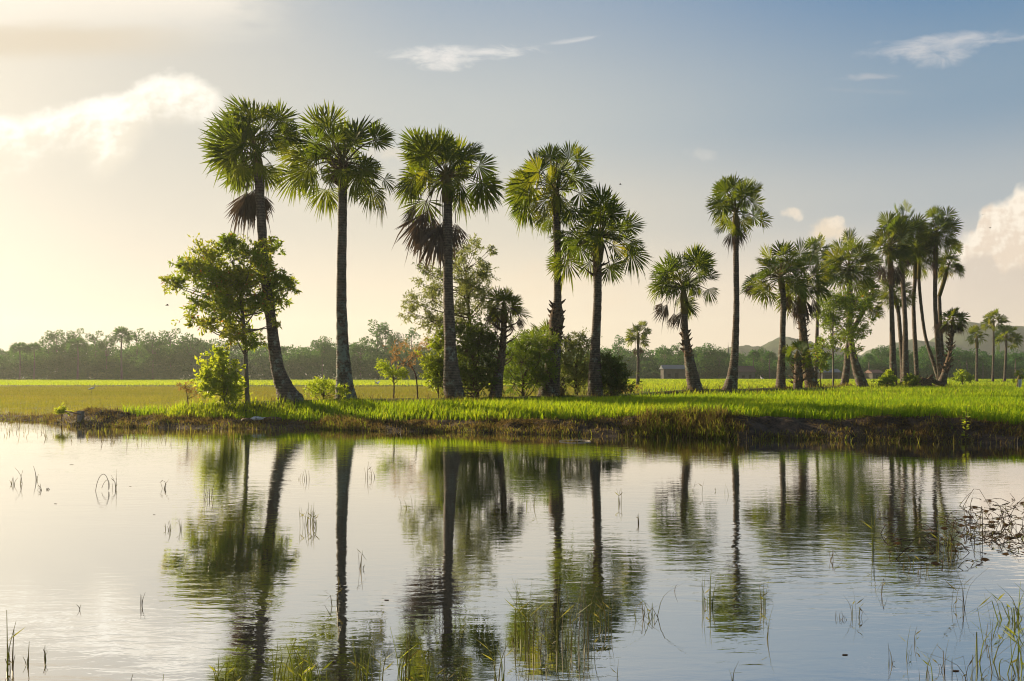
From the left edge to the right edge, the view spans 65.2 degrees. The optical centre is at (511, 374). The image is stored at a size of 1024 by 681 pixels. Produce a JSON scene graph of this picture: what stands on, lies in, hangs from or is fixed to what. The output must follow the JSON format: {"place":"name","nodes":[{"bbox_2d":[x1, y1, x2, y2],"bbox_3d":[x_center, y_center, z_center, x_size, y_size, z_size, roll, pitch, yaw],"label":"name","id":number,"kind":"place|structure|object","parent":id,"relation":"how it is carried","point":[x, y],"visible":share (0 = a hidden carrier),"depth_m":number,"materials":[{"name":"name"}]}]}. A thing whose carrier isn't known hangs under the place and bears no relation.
{"place":"outdoors","nodes":[
{"label":"outdoors","id":0,"kind":"place"},
{"bbox_2d":[0,396,1023,680],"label":"water","id":1,"kind":"structure","parent":0,"point":[244,566],"depth_m":10.16,"materials":[{"name":"liquid"}]},
{"bbox_2d":[5,610,23,671],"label":"reed clump","id":2,"kind":"object","parent":1,"relation":"on","point":[8,661],"visible":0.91,"depth_m":6.22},
{"bbox_2d":[209,654,241,680],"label":"reed clump","id":3,"kind":"object","parent":1,"relation":"on","point":[226,673],"visible":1,"depth_m":5.82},
{"bbox_2d":[272,637,331,680],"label":"reed clump","id":4,"kind":"object","parent":1,"relation":"on","point":[307,670],"visible":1,"depth_m":5.69,"materials":[{"name":"plant"}]},
{"bbox_2d":[348,636,393,680],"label":"reed clump","id":5,"kind":"object","parent":1,"relation":"on","point":[362,669],"visible":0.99,"depth_m":5.82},
{"bbox_2d":[390,627,431,680],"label":"reed clump","id":6,"kind":"object","parent":1,"relation":"on","point":[405,671],"visible":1,"depth_m":5.76,"materials":[{"name":"plant"}]},
{"bbox_2d":[476,625,511,680],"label":"reed clump","id":7,"kind":"object","parent":1,"relation":"on","point":[501,667],"visible":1,"depth_m":5.89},
{"bbox_2d":[1,417,1023,445],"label":"shore sedge","id":8,"kind":"object","parent":1,"relation":"on","point":[228,429],"visible":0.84,"depth_m":30.30,"materials":[{"name":"plant"}]},
{"bbox_2d":[505,580,532,642],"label":"reed clump","id":9,"kind":"object","parent":1,"relation":"on","point":[515,624],"visible":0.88,"depth_m":6.92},
{"bbox_2d":[512,578,570,656],"bbox_3d":[0.270,2.008,6.641,0.546,0.643,0.264,0,0,0],"label":"reed clump","id":10,"kind":"object","parent":1,"relation":"on","point":[529,643],"visible":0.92,"depth_m":6.63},
{"bbox_2d":[557,559,607,651],"bbox_3d":[0.588,1.939,6.754,0.428,0.782,0.311,0,0,11],"label":"reed clump","id":11,"kind":"object","parent":1,"relation":"on","point":[569,625],"visible":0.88,"depth_m":6.78,"materials":[{"name":"plant"}]},
{"bbox_2d":[593,588,613,627],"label":"reed clump","id":12,"kind":"object","parent":1,"relation":"on","point":[604,612],"visible":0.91,"depth_m":7.30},
{"bbox_2d":[626,587,675,619],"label":"reed clump","id":13,"kind":"object","parent":1,"relation":"in","point":[652,609],"visible":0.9,"depth_m":7.57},
{"bbox_2d":[701,569,716,606],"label":"reed clump","id":14,"kind":"object","parent":1,"relation":"on","point":[704,599],"visible":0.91,"depth_m":7.94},
{"bbox_2d":[932,512,958,552],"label":"reed clump","id":15,"kind":"object","parent":1,"relation":"on","point":[952,546],"visible":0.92,"depth_m":10.39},
{"bbox_2d":[878,489,1023,567],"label":"floating weed","id":16,"kind":"object","parent":1,"relation":"on","point":[1020,534],"visible":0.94,"depth_m":11.46,"materials":[{"name":"plant"}]},
{"bbox_2d":[921,650,1021,680],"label":"reed clump","id":17,"kind":"object","parent":1,"relation":"on","point":[971,678],"visible":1,"depth_m":5.76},
{"bbox_2d":[970,582,1023,624],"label":"reed clump","id":18,"kind":"object","parent":1,"relation":"on","point":[1014,610],"visible":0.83,"depth_m":7.48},
{"bbox_2d":[975,608,1023,674],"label":"reed clump","id":19,"kind":"object","parent":1,"relation":"on","point":[1011,661],"visible":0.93,"depth_m":6.30,"materials":[{"name":"plant"}]},
{"bbox_2d":[0,376,1023,443],"bbox_3d":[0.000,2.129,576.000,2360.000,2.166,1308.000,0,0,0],"label":"ground","id":20,"kind":"structure","parent":0,"point":[775,424],"depth_m":30.59,"materials":[{"name":"green plant"}]},
{"bbox_2d":[8,342,28,379],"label":"palm","id":21,"kind":"object","parent":20,"relation":"on","point":[12,350],"visible":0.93,"depth_m":243.78,"materials":[{"name":"green plant"}]},
{"bbox_2d":[24,342,42,378],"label":"palm","id":22,"kind":"object","parent":20,"relation":"on","point":[36,346],"visible":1,"depth_m":243.91,"materials":[{"name":"green plant"}]},
{"bbox_2d":[38,330,58,379],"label":"tree","id":23,"kind":"object","parent":20,"relation":"on","point":[45,341],"visible":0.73,"depth_m":255.23,"materials":[{"name":"green plant"}]},
{"bbox_2d":[47,329,65,356],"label":"tree","id":24,"kind":"object","parent":20,"relation":"on","point":[55,343],"visible":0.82,"depth_m":255.80,"materials":[{"name":"green plant"}]},
{"bbox_2d":[53,402,72,423],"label":"yellow weed","id":25,"kind":"object","parent":20,"relation":"on","point":[60,410],"visible":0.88,"depth_m":36.77,"materials":[{"name":"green plant"}]},
{"bbox_2d":[53,331,74,370],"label":"tree","id":26,"kind":"object","parent":20,"relation":"on","point":[65,342],"visible":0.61,"depth_m":254.97,"materials":[{"name":"green plant"}]},
{"bbox_2d":[66,328,85,359],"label":"tree","id":27,"kind":"object","parent":20,"relation":"on","point":[74,335],"visible":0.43,"depth_m":255.61,"materials":[{"name":"green plant"}]},
{"bbox_2d":[64,337,88,378],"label":"palm","id":28,"kind":"object","parent":20,"relation":"on","point":[70,346],"visible":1,"depth_m":243.77,"materials":[{"name":"green plant"}]},
{"bbox_2d":[85,330,105,378],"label":"tree","id":29,"kind":"object","parent":20,"relation":"on","point":[93,338],"visible":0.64,"depth_m":255.75,"materials":[{"name":"green plant"}]},
{"bbox_2d":[96,334,115,378],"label":"tree","id":30,"kind":"object","parent":20,"relation":"on","point":[104,343],"visible":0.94,"depth_m":249.48,"materials":[{"name":"green plant"}]},
{"bbox_2d":[110,326,133,379],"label":"palm","id":31,"kind":"object","parent":20,"relation":"on","point":[126,333],"visible":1,"depth_m":243.63,"materials":[{"name":"green plant"}]},
{"bbox_2d":[128,328,147,370],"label":"tree","id":32,"kind":"object","parent":20,"relation":"on","point":[136,337],"visible":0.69,"depth_m":256.02,"materials":[{"name":"green plant"}]},
{"bbox_2d":[136,331,169,378],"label":"tree","id":33,"kind":"object","parent":20,"relation":"on","point":[155,342],"visible":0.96,"depth_m":249.63,"materials":[{"name":"green plant"}]},
{"bbox_2d":[158,328,183,366],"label":"tree","id":34,"kind":"object","parent":20,"relation":"on","point":[170,339],"visible":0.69,"depth_m":255.67,"materials":[{"name":"green plant"}]},
{"bbox_2d":[176,380,200,408],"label":"dry weed","id":35,"kind":"object","parent":20,"relation":"on","point":[188,391],"visible":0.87,"depth_m":37.48,"materials":[{"name":"brown plant"}]},
{"bbox_2d":[172,332,207,379],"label":"tree","id":36,"kind":"object","parent":20,"relation":"on","point":[197,344],"visible":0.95,"depth_m":248.68,"materials":[{"name":"green plant"}]},
{"bbox_2d":[190,343,251,410],"bbox_3d":[-13.496,0.210,37.415,2.852,3.363,2.158,0,0,-38],"label":"leafy bush","id":37,"kind":"object","parent":20,"relation":"on","point":[224,387],"visible":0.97,"depth_m":37.07,"materials":[{"name":"green plant"}]},
{"bbox_2d":[158,231,302,404],"bbox_3d":[-13.214,-2.571,38.010,6.337,8.400,4.033,0,0,23],"label":"leafy tree","id":38,"kind":"object","parent":20,"relation":"on","point":[223,287],"visible":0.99,"depth_m":37.33,"materials":[{"name":"green plant"}]},
{"bbox_2d":[197,95,304,404],"bbox_3d":[-12.912,-5.918,38.614,5.306,15.404,5.100,0,0,33],"label":"sugar palm","id":39,"kind":"object","parent":20,"relation":"on","point":[233,130],"visible":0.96,"depth_m":38.24,"materials":[{"name":"green plant"}]},
{"bbox_2d":[310,336,334,378],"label":"tree","id":40,"kind":"object","parent":20,"relation":"on","point":[314,343],"visible":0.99,"depth_m":248.61,"materials":[{"name":"green plant"}]},
{"bbox_2d":[0,384,645,414],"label":"paddy grass","id":41,"kind":"structure","parent":20,"relation":"on","point":[57,392],"depth_m":84.68,"materials":[{"name":"plant"}]},
{"bbox_2d":[303,375,350,399],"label":"shrub","id":42,"kind":"object","parent":20,"relation":"on","point":[321,388],"visible":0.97,"depth_m":39.74,"materials":[{"name":"green plant"}]},
{"bbox_2d":[271,100,398,399],"bbox_3d":[-9.302,-6.198,41.476,6.432,15.614,5.035,0,0,-18],"label":"sugar palm","id":43,"kind":"object","parent":20,"relation":"on","point":[343,174],"visible":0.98,"depth_m":40.95,"materials":[{"name":"green plant"}]},
{"bbox_2d":[349,337,371,376],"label":"tree","id":44,"kind":"object","parent":20,"relation":"on","point":[353,348],"visible":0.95,"depth_m":249.03,"materials":[{"name":"green plant"}]},
{"bbox_2d":[363,319,388,377],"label":"tree","id":45,"kind":"object","parent":20,"relation":"on","point":[377,335],"visible":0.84,"depth_m":254.95,"materials":[{"name":"green plant"}]},
{"bbox_2d":[374,322,394,374],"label":"tree","id":46,"kind":"object","parent":20,"relation":"on","point":[388,330],"visible":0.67,"depth_m":255.38,"materials":[{"name":"green plant"}]},
{"bbox_2d":[374,358,409,397],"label":"sapling","id":47,"kind":"object","parent":20,"relation":"on","point":[391,373],"visible":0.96,"depth_m":41.86,"materials":[{"name":"green plant"}]},
{"bbox_2d":[386,332,404,379],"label":"tree","id":48,"kind":"object","parent":20,"relation":"on","point":[391,340],"visible":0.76,"depth_m":249.20,"materials":[{"name":"green plant"}]},
{"bbox_2d":[382,336,432,397],"bbox_3d":[-5.599,0.221,44.019,2.679,4.698,2.044,0,0,25],"label":"rusty shrub","id":49,"kind":"object","parent":20,"relation":"on","point":[410,356],"visible":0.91,"depth_m":43.89,"materials":[{"name":"brown plant"}]},
{"bbox_2d":[404,327,420,357],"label":"tree","id":50,"kind":"object","parent":20,"relation":"on","point":[412,333],"visible":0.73,"depth_m":255.78,"materials":[{"name":"green plant"}]},
{"bbox_2d":[414,324,443,397],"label":"airy bush","id":51,"kind":"object","parent":20,"relation":"on","point":[434,365],"visible":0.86,"depth_m":43.19,"materials":[{"name":"green plant"}]},
{"bbox_2d":[392,124,506,398],"bbox_3d":[-3.345,-5.800,42.264,6.279,14.839,4.828,0,0,0],"label":"sugar palm","id":52,"kind":"object","parent":20,"relation":"on","point":[420,156],"visible":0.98,"depth_m":41.85,"materials":[{"name":"green plant"}]},
{"bbox_2d":[398,229,501,397],"bbox_3d":[-3.509,-2.789,44.618,5.998,10.733,4.642,0,0,0],"label":"airy tree","id":53,"kind":"object","parent":20,"relation":"on","point":[466,287],"visible":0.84,"depth_m":44.44,"materials":[{"name":"green plant"}]},
{"bbox_2d":[419,308,507,397],"bbox_3d":[-2.758,-0.609,44.234,5.097,6.228,4.493,0,0,0],"label":"dense bush","id":54,"kind":"object","parent":20,"relation":"on","point":[468,348],"visible":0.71,"depth_m":43.41,"materials":[{"name":"green plant"}]},
{"bbox_2d":[481,285,532,397],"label":"sugar palm","id":55,"kind":"object","parent":20,"relation":"on","point":[504,308],"visible":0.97,"depth_m":43.48,"materials":[{"name":"green plant"}]},
{"bbox_2d":[0,339,1023,379],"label":"wood","id":56,"kind":"object","parent":20,"relation":"on","point":[302,364],"visible":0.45,"depth_m":249.86,"materials":[{"name":"green plant"}]},
{"bbox_2d":[0,402,1023,442],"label":"bank grass","id":57,"kind":"structure","parent":20,"relation":"on","point":[359,423],"depth_m":30.59,"materials":[{"name":"plant"}]},
{"bbox_2d":[0,378,1023,394],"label":"rice","id":58,"kind":"object","parent":20,"relation":"on","point":[669,383],"visible":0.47,"depth_m":150.30,"materials":[{"name":"plant"}]},
{"bbox_2d":[503,314,571,396],"bbox_3d":[1.093,-0.747,45.525,4.580,5.374,4.342,0,0,0],"label":"feathery bush","id":59,"kind":"object","parent":20,"relation":"on","point":[528,364],"visible":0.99,"depth_m":44.84,"materials":[{"name":"green plant"}]},
{"bbox_2d":[503,141,595,395],"bbox_3d":[2.220,-5.878,46.037,5.764,15.508,4.536,0,0,0],"label":"sugar palm","id":60,"kind":"object","parent":20,"relation":"on","point":[521,185],"visible":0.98,"depth_m":45.73,"materials":[{"name":"green plant"}]},
{"bbox_2d":[527,318,572,394],"bbox_3d":[2.198,-0.365,48.824,3.518,6.347,3.692,0,0,0],"label":"bush","id":61,"kind":"object","parent":20,"relation":"on","point":[544,327],"visible":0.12,"depth_m":48.49,"materials":[{"name":"green plant"}]},
{"bbox_2d":[115,380,1023,424],"bbox_3d":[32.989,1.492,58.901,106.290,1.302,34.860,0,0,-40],"label":"rice crop","id":62,"kind":"object","parent":20,"relation":"on","point":[833,405],"visible":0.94,"depth_m":36.21,"materials":[{"name":"plant"}]},
{"bbox_2d":[560,327,603,394],"bbox_3d":[3.955,-0.207,48.588,3.464,5.346,4.101,0,0,0],"label":"feathery bush","id":63,"kind":"object","parent":20,"relation":"on","point":[575,345],"visible":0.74,"depth_m":48.03,"materials":[{"name":"green plant"}]},
{"bbox_2d":[546,183,653,395],"bbox_3d":[4.899,-4.562,46.385,6.215,12.222,6.086,0,0,0],"label":"sugar palm","id":64,"kind":"object","parent":20,"relation":"on","point":[595,236],"visible":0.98,"depth_m":45.44,"materials":[{"name":"green plant"}]},
{"bbox_2d":[594,350,642,396],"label":"dark bush","id":65,"kind":"object","parent":20,"relation":"on","point":[608,375],"visible":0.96,"depth_m":46.51,"materials":[{"name":"green plant"}]},
{"bbox_2d":[611,335,626,359],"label":"tree","id":66,"kind":"object","parent":20,"relation":"on","point":[615,348],"visible":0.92,"depth_m":255.62,"materials":[{"name":"green plant"}]},
{"bbox_2d":[624,321,651,384],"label":"sugar palm","id":67,"kind":"object","parent":20,"relation":"on","point":[638,351],"visible":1,"depth_m":111.48,"materials":[{"name":"green plant"}]},
{"bbox_2d":[654,345,673,363],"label":"tree","id":68,"kind":"object","parent":20,"relation":"on","point":[668,351],"visible":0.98,"depth_m":249.41,"materials":[{"name":"green plant"}]},
{"bbox_2d":[659,365,684,378],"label":"farm house","id":69,"kind":"structure","parent":20,"relation":"on","point":[672,371],"depth_m":233.50,"materials":[{"name":"grey metal"}]},
{"bbox_2d":[671,343,683,361],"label":"tree","id":70,"kind":"object","parent":20,"relation":"on","point":[678,351],"visible":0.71,"depth_m":255.82,"materials":[{"name":"green plant"}]},
{"bbox_2d":[645,244,720,391],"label":"sugar palm","id":71,"kind":"object","parent":20,"relation":"on","point":[703,265],"visible":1,"depth_m":57.35,"materials":[{"name":"green plant"}]},
{"bbox_2d":[694,343,717,377],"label":"tree","id":72,"kind":"object","parent":20,"relation":"on","point":[708,350],"visible":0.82,"depth_m":248.99,"materials":[{"name":"green plant"}]},
{"bbox_2d":[711,346,727,377],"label":"tree","id":73,"kind":"object","parent":20,"relation":"on","point":[724,354],"visible":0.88,"depth_m":249.05,"materials":[{"name":"green plant"}]},
{"bbox_2d":[704,171,773,391],"bbox_3d":[16.191,-6.428,57.419,5.296,16.057,4.267,0,0,0],"label":"sugar palm","id":74,"kind":"object","parent":20,"relation":"on","point":[734,227],"visible":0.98,"depth_m":57.38,"materials":[{"name":"green plant"}]},
{"bbox_2d":[738,366,755,378],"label":"farm house","id":75,"kind":"structure","parent":20,"relation":"on","point":[745,372],"depth_m":235.50,"materials":[{"name":"red metal"}]},
{"bbox_2d":[762,350,776,378],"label":"palm","id":76,"kind":"object","parent":20,"relation":"on","point":[771,354],"visible":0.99,"depth_m":243.53,"materials":[{"name":"green plant"}]},
{"bbox_2d":[740,239,813,387],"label":"sugar palm","id":77,"kind":"object","parent":20,"relation":"on","point":[759,278],"visible":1,"depth_m":64.58,"materials":[{"name":"green plant"}]},
{"bbox_2d":[782,338,815,390],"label":"sugar palm","id":78,"kind":"object","parent":20,"relation":"on","point":[798,362],"visible":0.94,"depth_m":63.36,"materials":[{"name":"green plant"}]},
{"bbox_2d":[772,238,836,386],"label":"sugar palm","id":79,"kind":"object","parent":20,"relation":"on","point":[801,314],"visible":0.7,"depth_m":66.55,"materials":[{"name":"green plant"}]},
{"bbox_2d":[800,233,832,377],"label":"sugar palm","id":80,"kind":"object","parent":20,"relation":"on","point":[809,242],"visible":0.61,"depth_m":95.73,"materials":[{"name":"green plant"}]},
{"bbox_2d":[811,345,831,386],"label":"tree","id":81,"kind":"object","parent":20,"relation":"on","point":[821,363],"visible":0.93,"depth_m":77.84,"materials":[{"name":"green plant"}]},
{"bbox_2d":[817,369,841,378],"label":"farm house","id":82,"kind":"structure","parent":20,"relation":"on","point":[825,374],"depth_m":235.50,"materials":[{"name":"grey metal"}]},
{"bbox_2d":[809,279,880,384],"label":"young tree","id":83,"kind":"object","parent":20,"relation":"on","point":[830,319],"visible":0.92,"depth_m":79.41,"materials":[{"name":"green plant"}]},
{"bbox_2d":[818,227,883,387],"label":"sugar palm","id":84,"kind":"object","parent":20,"relation":"on","point":[849,270],"visible":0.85,"depth_m":83.52,"materials":[{"name":"green plant"}]},
{"bbox_2d":[840,279,885,384],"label":"sugar palm","id":85,"kind":"object","parent":20,"relation":"on","point":[846,366],"visible":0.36,"depth_m":87.58,"materials":[{"name":"green plant"}]},
{"bbox_2d":[864,370,883,378],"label":"farm house","id":86,"kind":"structure","parent":20,"relation":"on","point":[872,374],"depth_m":238.28,"materials":[{"name":"grey metal"}]},
{"bbox_2d":[871,345,889,363],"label":"tree","id":87,"kind":"object","parent":20,"relation":"on","point":[877,352],"visible":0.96,"depth_m":249.05,"materials":[{"name":"green plant"}]},
{"bbox_2d":[871,369,897,386],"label":"leafy bush","id":88,"kind":"object","parent":20,"relation":"on","point":[886,377],"visible":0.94,"depth_m":82.80,"materials":[{"name":"green plant"}]},
{"bbox_2d":[862,210,916,385],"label":"sugar palm","id":89,"kind":"object","parent":20,"relation":"on","point":[890,252],"visible":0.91,"depth_m":85.79,"materials":[{"name":"green plant"}]},
{"bbox_2d":[874,276,918,381],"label":"sugar palm","id":90,"kind":"object","parent":20,"relation":"on","point":[883,295],"visible":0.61,"depth_m":91.99,"materials":[{"name":"green plant"}]},
{"bbox_2d":[881,199,930,383],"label":"sugar palm","id":91,"kind":"object","parent":20,"relation":"on","point":[921,225],"visible":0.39,"depth_m":88.02,"materials":[{"name":"green plant"}]},
{"bbox_2d":[898,373,920,387],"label":"leafy bush","id":92,"kind":"object","parent":20,"relation":"on","point":[910,380],"visible":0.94,"depth_m":83.71,"materials":[{"name":"green plant"}]},
{"bbox_2d":[893,230,938,375],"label":"sugar palm","id":93,"kind":"object","parent":20,"relation":"on","point":[914,333],"visible":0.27,"depth_m":92.83,"materials":[{"name":"green plant"}]},
{"bbox_2d":[896,216,944,379],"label":"sugar palm","id":94,"kind":"object","parent":20,"relation":"on","point":[928,253],"visible":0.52,"depth_m":90.83,"materials":[{"name":"green plant"}]},
{"bbox_2d":[914,373,944,386],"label":"palm stump","id":95,"kind":"object","parent":20,"relation":"on","point":[928,381],"visible":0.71,"depth_m":86.08,"materials":[{"name":"brown plant"}]},
{"bbox_2d":[918,345,944,375],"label":"tree","id":96,"kind":"object","parent":20,"relation":"on","point":[921,352],"visible":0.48,"depth_m":249.44,"materials":[{"name":"green plant"}]},
{"bbox_2d":[914,205,962,378],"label":"sugar palm","id":97,"kind":"object","parent":20,"relation":"on","point":[946,225],"visible":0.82,"depth_m":89.62,"materials":[{"name":"green plant"}]},
{"bbox_2d":[931,238,965,382],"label":"sugar palm","id":98,"kind":"object","parent":20,"relation":"on","point":[946,269],"visible":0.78,"depth_m":92.94,"materials":[{"name":"green plant"}]},
{"bbox_2d":[931,307,970,386],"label":"sugar palm","id":99,"kind":"object","parent":20,"relation":"on","point":[951,329],"visible":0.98,"depth_m":86.63,"materials":[{"name":"green plant"}]},
{"bbox_2d":[951,347,970,369],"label":"tree","id":100,"kind":"object","parent":20,"relation":"on","point":[963,352],"visible":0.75,"depth_m":249.12,"materials":[{"name":"green plant"}]},
{"bbox_2d":[950,369,974,384],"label":"leafy bush","id":101,"kind":"object","parent":20,"relation":"on","point":[964,375],"visible":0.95,"depth_m":109.76,"materials":[{"name":"green plant"}]},
{"bbox_2d":[966,325,989,380],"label":"sugar palm","id":102,"kind":"object","parent":20,"relation":"on","point":[973,329],"visible":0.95,"depth_m":149.87,"materials":[{"name":"green plant"}]},
{"bbox_2d":[980,308,1011,381],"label":"sugar palm","id":103,"kind":"object","parent":20,"relation":"on","point":[990,321],"visible":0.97,"depth_m":149.80,"materials":[{"name":"green plant"}]},
{"bbox_2d":[992,325,1022,380],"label":"sugar palm","id":104,"kind":"object","parent":20,"relation":"on","point":[1007,329],"visible":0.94,"depth_m":154.71,"materials":[{"name":"green plant"}]},
{"bbox_2d":[1008,353,1023,377],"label":"palm","id":105,"kind":"object","parent":20,"relation":"on","point":[1016,356],"visible":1,"depth_m":243.81,"materials":[{"name":"green plant"}]},
{"bbox_2d":[0,0,1023,375],"label":"sky","id":106,"kind":"structure","parent":0,"point":[844,112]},
{"bbox_2d":[723,337,862,363],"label":"hills","id":107,"kind":"structure","parent":0,"point":[772,346],"depth_m":852.41,"materials":[{"name":"plant"}]},
{"bbox_2d":[860,339,1002,356],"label":"hills","id":108,"kind":"structure","parent":0,"point":[919,344],"depth_m":935.23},
{"bbox_2d":[930,321,1023,355],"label":"hills","id":109,"kind":"structure","parent":0,"point":[959,339],"depth_m":994.57,"materials":[{"name":"plant"}]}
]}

